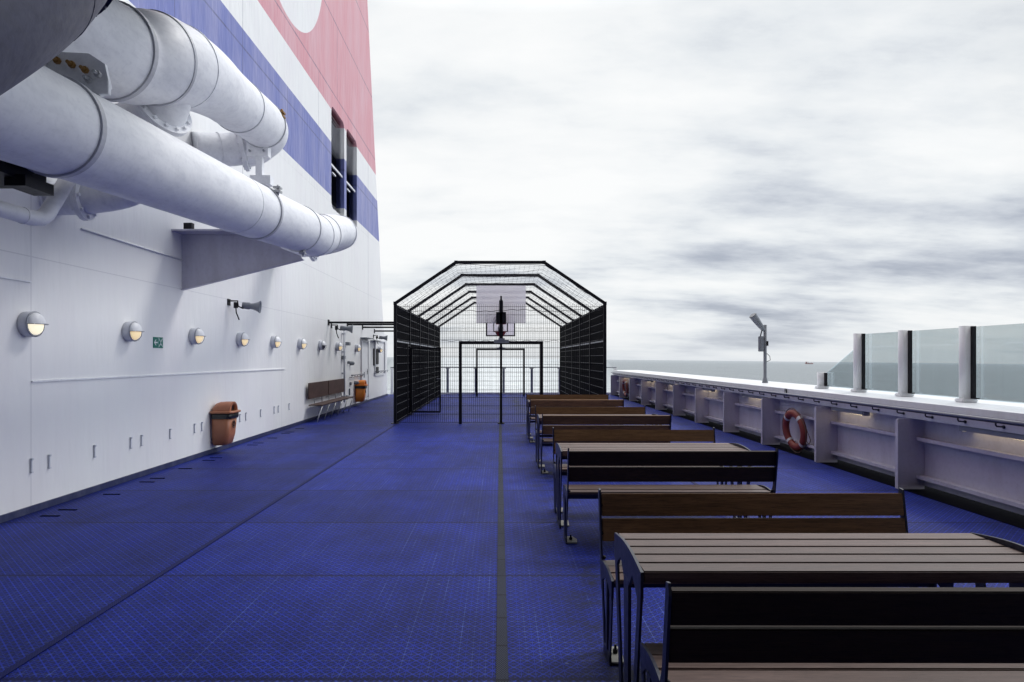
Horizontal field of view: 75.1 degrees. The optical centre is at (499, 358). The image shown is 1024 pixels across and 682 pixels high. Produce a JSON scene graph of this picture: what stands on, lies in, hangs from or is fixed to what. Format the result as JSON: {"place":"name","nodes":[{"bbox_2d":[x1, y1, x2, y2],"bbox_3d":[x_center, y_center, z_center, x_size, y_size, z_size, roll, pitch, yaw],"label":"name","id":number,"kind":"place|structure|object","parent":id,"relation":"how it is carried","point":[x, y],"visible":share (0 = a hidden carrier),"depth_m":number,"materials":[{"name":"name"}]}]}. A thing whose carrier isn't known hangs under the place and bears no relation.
{"place":"outdoors","nodes":[
{"label":"outdoors","id":0,"kind":"place"},
{"bbox_2d":[0,394,1023,681],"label":"deck","id":1,"kind":"structure","parent":0,"point":[374,560],"depth_m":5.20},
{"bbox_2d":[0,0,387,522],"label":"funnel casing","id":2,"kind":"object","parent":1,"relation":"on","point":[80,376],"visible":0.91,"depth_m":10.54,"materials":[{"name":"paint"}]},
{"bbox_2d":[0,160,53,195],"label":"pipe bearer","id":3,"kind":"object","parent":2,"relation":"attached to","point":[20,178],"visible":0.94,"depth_m":4.76,"materials":[{"name":"black metal"}]},
{"bbox_2d":[30,458,33,472],"bbox_3d":[-4.774,1.095,6.790,0.029,0.150,0.022,0,0,0],"label":"wall clip","id":4,"kind":"object","parent":2,"relation":"attached to","point":[31,459],"depth_m":6.78,"materials":[{"name":"paint"}]},
{"bbox_2d":[16,311,48,336],"bbox_3d":[-4.690,-0.345,6.720,0.200,0.262,0.262,0,0,0],"label":"bulkhead lamp","id":5,"kind":"object","parent":2,"relation":"attached to","point":[30,323],"visible":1,"depth_m":6.64,"materials":[{"name":"metal"}]},
{"bbox_2d":[48,454,51,468],"bbox_3d":[-4.774,1.095,7.060,0.029,0.150,0.022,0,0,0],"label":"wall clip","id":6,"kind":"object","parent":2,"relation":"attached to","point":[49,455],"depth_m":7.05,"materials":[{"name":"paint"}]},
{"bbox_2d":[0,0,112,94],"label":"exhaust pipe","id":7,"kind":"object","parent":2,"relation":"attached to","point":[35,35],"visible":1,"depth_m":2.42,"materials":[{"name":"metal"}]},
{"bbox_2d":[38,180,138,220],"bbox_3d":[-4.272,-1.809,7.183,1.135,0.660,0.464,0,0,-13],"label":"branch pipe","id":8,"kind":"object","parent":2,"relation":"attached to","point":[83,203],"visible":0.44,"depth_m":7.04,"materials":[{"name":"metal"}]},
{"bbox_2d":[93,445,96,457],"bbox_3d":[-4.774,1.095,7.850,0.029,0.150,0.022,0,0,0],"label":"wall clip","id":9,"kind":"object","parent":2,"relation":"attached to","point":[94,451],"depth_m":7.84,"materials":[{"name":"paint"}]},
{"bbox_2d":[121,321,144,341],"bbox_3d":[-4.690,-0.345,8.550,0.200,0.262,0.262,0,0,0],"label":"bulkhead lamp","id":10,"kind":"object","parent":2,"relation":"attached to","point":[131,331],"visible":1,"depth_m":8.47,"materials":[{"name":"metal"}]},
{"bbox_2d":[153,337,162,347],"bbox_3d":[-4.784,-0.220,9.320,0.010,0.150,0.260,0,0,0],"label":"escape sign","id":11,"kind":"object","parent":2,"relation":"attached to","point":[157,342],"visible":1,"depth_m":9.31,"materials":[{"name":"green plastic"}]},
{"bbox_2d":[62,0,287,171],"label":"exhaust pipe","id":12,"kind":"object","parent":2,"relation":"attached to","point":[168,73],"visible":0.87,"depth_m":6.46,"materials":[{"name":"metal"}]},
{"bbox_2d":[247,143,273,186],"bbox_3d":[-3.745,-2.635,10.390,0.370,1.490,0.180,0,0,0],"label":"pipe support","id":13,"kind":"object","parent":12,"relation":"attached to","point":[259,155],"visible":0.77,"depth_m":10.33,"materials":[{"name":"paint"}]},
{"bbox_2d":[188,328,205,344],"bbox_3d":[-4.690,-0.345,10.360,0.200,0.262,0.262,0,0,0],"label":"bulkhead lamp","id":14,"kind":"object","parent":2,"relation":"attached to","point":[196,336],"visible":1,"depth_m":10.28,"materials":[{"name":"beige metal"}]},
{"bbox_2d":[210,401,240,445],"bbox_3d":[-4.596,1.084,11.150,0.389,0.722,0.448,0,0,0],"label":"litter bin","id":15,"kind":"object","parent":2,"relation":"attached to","point":[224,415],"visible":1,"depth_m":10.99,"materials":[{"name":"plastic"}]},
{"bbox_2d":[171,223,303,290],"bbox_3d":[-3.875,-1.502,10.000,1.833,0.956,0.600,0,0,0],"label":"wall gusset","id":16,"kind":"object","parent":2,"relation":"attached to","point":[210,256],"depth_m":10.02,"materials":[{"name":"paint"}]},
{"bbox_2d":[0,66,357,260],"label":"exhaust pipe","id":17,"kind":"object","parent":16,"relation":"on","point":[53,124],"visible":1,"depth_m":5.31,"materials":[{"name":"metal"}]},
{"bbox_2d":[0,179,74,225],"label":"thin pipe","id":18,"kind":"object","parent":17,"relation":"attached to","point":[46,213],"visible":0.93,"depth_m":5.39,"materials":[{"name":"metal"}]},
{"bbox_2d":[44,52,111,96],"bbox_3d":[-3.225,-2.120,5.000,0.590,0.400,0.200,0,0,0],"label":"pipe bracket","id":19,"kind":"object","parent":17,"relation":"attached to","point":[89,71],"visible":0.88,"depth_m":5.02,"materials":[{"name":"metal"}]},
{"bbox_2d":[236,332,249,346],"bbox_3d":[-4.690,-0.345,12.200,0.200,0.262,0.262,0,0,0],"label":"bulkhead lamp","id":20,"kind":"object","parent":2,"relation":"attached to","point":[242,338],"visible":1,"depth_m":12.11,"materials":[{"name":"beige metal"}]},
{"bbox_2d":[227,299,261,319],"bbox_3d":[-4.545,-0.862,11.856,0.556,0.372,0.225,0,0,-15],"label":"horn loudspeaker","id":21,"kind":"object","parent":2,"relation":"attached to","point":[257,306],"visible":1,"depth_m":11.83,"materials":[{"name":"black metal"}]},
{"bbox_2d":[270,336,280,347],"bbox_3d":[-4.690,-0.345,14.000,0.200,0.262,0.262,0,0,0],"label":"bulkhead lamp","id":22,"kind":"object","parent":2,"relation":"attached to","point":[275,341],"visible":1,"depth_m":13.91,"materials":[{"name":"beige metal"}]},
{"bbox_2d":[297,338,306,348],"bbox_3d":[-4.690,-0.345,15.870,0.200,0.262,0.262,0,0,0],"label":"bulkhead lamp","id":23,"kind":"object","parent":2,"relation":"attached to","point":[301,343],"visible":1,"depth_m":15.78,"materials":[{"name":"beige"}]},
{"bbox_2d":[318,340,326,349],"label":"bulkhead lamp","id":24,"kind":"object","parent":2,"relation":"attached to","point":[322,345],"visible":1,"depth_m":17.57,"materials":[{"name":"metal"}]},
{"bbox_2d":[335,342,342,350],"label":"bulkhead lamp","id":25,"kind":"object","parent":2,"relation":"attached to","point":[338,346],"visible":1,"depth_m":19.41,"materials":[{"name":"beige metal"}]},
{"bbox_2d":[331,324,352,337],"bbox_3d":[-4.513,-0.775,19.019,0.629,0.420,0.255,0,0,-15],"label":"horn loudspeaker","id":26,"kind":"object","parent":2,"relation":"attached to","point":[347,328],"visible":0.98,"depth_m":18.99,"materials":[{"name":"black metal"}]},
{"bbox_2d":[355,344,360,351],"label":"bulkhead lamp","id":27,"kind":"object","parent":2,"relation":"attached to","point":[357,347],"visible":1,"depth_m":22.01,"materials":[{"name":"beige metal"}]},
{"bbox_2d":[355,380,367,401],"bbox_3d":[-4.596,1.081,22.100,0.387,0.718,0.446,0,0,0],"label":"litter bin","id":28,"kind":"object","parent":2,"relation":"attached to","point":[360,390],"visible":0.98,"depth_m":21.93,"materials":[{"name":"orange plastic"}]},
{"bbox_2d":[362,342,367,396],"bbox_3d":[-4.752,0.410,23.500,0.073,1.940,1.040,0,0,0],"label":"door","id":29,"kind":"structure","parent":2,"relation":"in","point":[364,345],"depth_m":23.58,"materials":[{"name":"white paint"}]},
{"bbox_2d":[373,348,374,365],"bbox_3d":[-4.766,-0.045,25.215,0.043,0.650,0.130,0,0,0],"label":"window","id":30,"kind":"structure","parent":2,"relation":"in","point":[373,348],"depth_m":25.16,"materials":[{"name":"black glass"}]},
{"bbox_2d":[376,349,378,363],"bbox_3d":[-4.766,-0.070,25.925,0.043,0.600,0.350,0,0,0],"label":"window","id":31,"kind":"structure","parent":2,"relation":"in","point":[377,350],"depth_m":25.81,"materials":[{"name":"black glass"}]},
{"bbox_2d":[373,335,387,342],"bbox_3d":[-4.545,-0.712,25.306,0.556,0.372,0.225,0,0,-15],"label":"horn loudspeaker","id":32,"kind":"object","parent":2,"relation":"attached to","point":[383,337],"visible":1,"depth_m":25.28,"materials":[{"name":"black metal"}]},
{"bbox_2d":[0,395,441,678],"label":"deck joint strip","id":33,"kind":"object","parent":1,"relation":"on","point":[16,665],"visible":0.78,"depth_m":4.61,"materials":[{"name":"metal"}]},
{"bbox_2d":[308,379,353,421],"bbox_3d":[-4.561,1.093,18.229,0.342,0.967,3.782,0,0,0],"label":"wall bench","id":34,"kind":"object","parent":1,"relation":"on","point":[322,388],"depth_m":17.82,"materials":[{"name":"brown wood"}]},
{"bbox_2d":[328,260,606,423],"bbox_3d":[-1.080,-0.390,21.920,7.420,3.940,11.840,0,0,0],"label":"sports cage","id":35,"kind":"object","parent":1,"relation":"on","point":[418,364],"visible":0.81,"depth_m":18.38,"materials":[{"name":"black metal"}]},
{"bbox_2d":[486,323,514,335],"bbox_3d":[0.030,-1.095,27.129,1.200,1.450,0.672,0,0,0],"label":"basketball hoop","id":36,"kind":"object","parent":35,"relation":"attached to","point":[495,326],"visible":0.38,"depth_m":27.34,"materials":[{"name":"white"}]},
{"bbox_2d":[476,286,525,337],"bbox_3d":[0.030,-1.070,16.424,1.200,1.400,0.707,0,0,0],"label":"basketball hoop","id":37,"kind":"object","parent":35,"relation":"attached to","point":[497,295],"visible":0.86,"depth_m":16.21,"materials":[{"name":"white"}]},
{"bbox_2d":[476,347,524,395],"bbox_3d":[0.025,0.548,27.590,2.025,2.057,0.140,0,0,0],"label":"goal frame","id":38,"kind":"object","parent":1,"relation":"on","point":[505,349],"visible":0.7,"depth_m":27.56,"materials":[{"name":"black metal"}]},
{"bbox_2d":[459,338,542,423],"bbox_3d":[0.025,0.548,16.010,2.025,2.057,0.140,0,0,0],"label":"goal frame","id":39,"kind":"object","parent":1,"relation":"on","point":[501,341],"visible":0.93,"depth_m":15.98,"materials":[{"name":"black metal"}]},
{"bbox_2d":[496,394,508,681],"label":"deck joint strip","id":40,"kind":"object","parent":1,"relation":"on","point":[502,675],"visible":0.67,"depth_m":4.51,"materials":[{"name":"grey metal"}]},
{"bbox_2d":[390,367,617,393],"bbox_3d":[0.168,0.979,29.100,9.976,1.202,0.120,0,0,0],"label":"stern railing","id":41,"kind":"object","parent":1,"relation":"on","point":[531,380],"visible":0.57,"depth_m":29.07,"materials":[{"name":"metal"}]},
{"bbox_2d":[526,393,608,434],"bbox_3d":[1.420,1.160,13.815,1.734,0.840,0.450,0,0,0],"label":"bench","id":42,"kind":"object","parent":1,"relation":"on","point":[568,397],"visible":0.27,"depth_m":13.98,"materials":[{"name":"brown wood"}]},
{"bbox_2d":[527,399,614,438],"bbox_3d":[1.420,1.198,13.150,1.735,0.763,0.600,0,0,0],"label":"picnic table","id":43,"kind":"object","parent":1,"relation":"on","point":[528,403],"visible":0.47,"depth_m":12.99,"materials":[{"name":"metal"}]},
{"bbox_2d":[529,398,623,442],"bbox_3d":[1.421,1.160,12.475,1.734,0.840,0.450,0,0,0],"label":"bench","id":44,"kind":"object","parent":1,"relation":"on","point":[578,403],"visible":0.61,"depth_m":12.28,"materials":[{"name":"brown wood"}]},
{"bbox_2d":[535,405,645,461],"bbox_3d":[1.418,1.160,10.265,1.734,0.840,0.450,0,0,0],"label":"bench","id":45,"kind":"object","parent":1,"relation":"on","point":[590,410],"visible":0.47,"depth_m":10.43,"materials":[{"name":"brown wood"}]},
{"bbox_2d":[537,414,656,467],"bbox_3d":[1.420,1.198,9.700,1.735,0.763,0.600,0,0,0],"label":"picnic table","id":46,"kind":"object","parent":1,"relation":"on","point":[539,419],"visible":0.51,"depth_m":9.84,"materials":[{"name":"wood"}]},
{"bbox_2d":[540,414,671,473],"bbox_3d":[1.431,1.160,9.125,1.734,0.840,0.450,0,0,0],"label":"bench","id":47,"kind":"object","parent":1,"relation":"on","point":[608,422],"visible":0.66,"depth_m":8.93,"materials":[{"name":"brown wood"}]},
{"bbox_2d":[553,427,726,512],"bbox_3d":[1.431,1.160,6.935,1.734,0.840,0.450,0,0,0],"label":"bench","id":48,"kind":"object","parent":1,"relation":"on","point":[633,435],"visible":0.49,"depth_m":7.10,"materials":[{"name":"brown wood"}]},
{"bbox_2d":[555,443,750,528],"bbox_3d":[1.420,1.198,6.330,1.735,0.763,0.600,0,0,0],"label":"picnic table","id":49,"kind":"object","parent":1,"relation":"on","point":[561,451],"visible":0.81,"depth_m":6.28,"materials":[{"name":"wood"}]},
{"bbox_2d":[563,448,778,543],"bbox_3d":[1.427,1.160,5.695,1.734,0.840,0.450,0,0,0],"label":"bench","id":50,"kind":"object","parent":1,"relation":"on","point":[669,466],"visible":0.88,"depth_m":5.51,"materials":[{"name":"brown wood"}]},
{"bbox_2d":[598,488,953,664],"bbox_3d":[1.428,1.160,3.585,1.734,0.840,0.450,0,0,0],"label":"bench","id":51,"kind":"object","parent":1,"relation":"on","point":[751,504],"visible":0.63,"depth_m":3.74,"materials":[{"name":"wood"}]},
{"bbox_2d":[611,370,1023,528],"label":"bulwark","id":52,"kind":"object","parent":1,"relation":"on","point":[915,443],"visible":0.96,"depth_m":8.88,"materials":[{"name":"paint"}]},
{"bbox_2d":[622,378,628,396],"bbox_3d":[4.941,1.160,26.191,0.100,0.762,0.834,-6,0,-4],"label":"lifebuoy","id":53,"kind":"object","parent":52,"relation":"hanging from","point":[624,383],"visible":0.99,"depth_m":26.11,"materials":[{"name":"plastic"}]},
{"bbox_2d":[697,387,714,391],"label":"tube lamp","id":54,"kind":"object","parent":52,"relation":"attached to","point":[711,390],"visible":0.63,"depth_m":15.89,"materials":[{"name":"grey metal"}]},
{"bbox_2d":[742,394,767,398],"bbox_3d":[5.027,0.759,13.150,0.095,0.066,1.160,0,0,0],"label":"tube lamp","id":55,"kind":"object","parent":52,"relation":"attached to","point":[752,396],"visible":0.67,"depth_m":13.10,"materials":[{"name":"grey metal"}]},
{"bbox_2d":[749,313,769,382],"bbox_3d":[5.453,-0.215,13.970,0.452,1.465,0.157,0,0,-16],"label":"floodlight pole","id":56,"kind":"object","parent":52,"relation":"on","point":[762,340],"visible":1,"depth_m":13.97,"materials":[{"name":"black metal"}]},
{"bbox_2d":[782,408,810,452],"bbox_3d":[4.941,1.205,11.141,0.100,0.762,0.834,-6,0,-4],"label":"lifebuoy","id":57,"kind":"object","parent":52,"relation":"hanging from","point":[800,445],"visible":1,"depth_m":11.07,"materials":[{"name":"plastic"}]},
{"bbox_2d":[831,407,869,415],"bbox_3d":[5.027,0.759,9.575,0.095,0.066,0.910,0,0,0],"label":"tube lamp","id":58,"kind":"object","parent":52,"relation":"attached to","point":[863,413],"visible":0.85,"depth_m":9.43,"materials":[{"name":"grey metal"}]},
{"bbox_2d":[815,326,979,402],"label":"posts","id":59,"kind":"object","parent":52,"relation":"on","point":[967,364],"visible":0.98,"depth_m":8.98,"materials":[{"name":"metal"}]},
{"bbox_2d":[959,425,1023,440],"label":"tube lamp","id":60,"kind":"object","parent":52,"relation":"attached to","point":[992,432],"visible":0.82,"depth_m":6.73,"materials":[{"name":"grey metal"}]},
{"bbox_2d":[614,533,1023,681],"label":"picnic table","id":61,"kind":"object","parent":1,"relation":"on","point":[979,560],"visible":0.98,"depth_m":2.83,"materials":[{"name":"wood"}]},
{"bbox_2d":[618,394,1023,519],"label":"deck edge","id":62,"kind":"object","parent":1,"relation":"attached to","point":[1000,510],"visible":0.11,"depth_m":8.04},
{"bbox_2d":[640,581,1023,681],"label":"bench","id":63,"kind":"object","parent":1,"relation":"on","point":[843,634],"visible":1,"depth_m":2.22,"materials":[{"name":"wood"}]},
{"bbox_2d":[367,0,1023,363],"label":"sky","id":64,"kind":"structure","parent":0,"point":[828,172],"materials":[{"name":"white"}]},
{"bbox_2d":[387,357,1023,402],"bbox_3d":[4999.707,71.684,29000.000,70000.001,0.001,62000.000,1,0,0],"label":"sea","id":65,"kind":"structure","parent":0,"point":[1000,382],"depth_m":913.98,"materials":[{"name":"liquid"}]}
]}

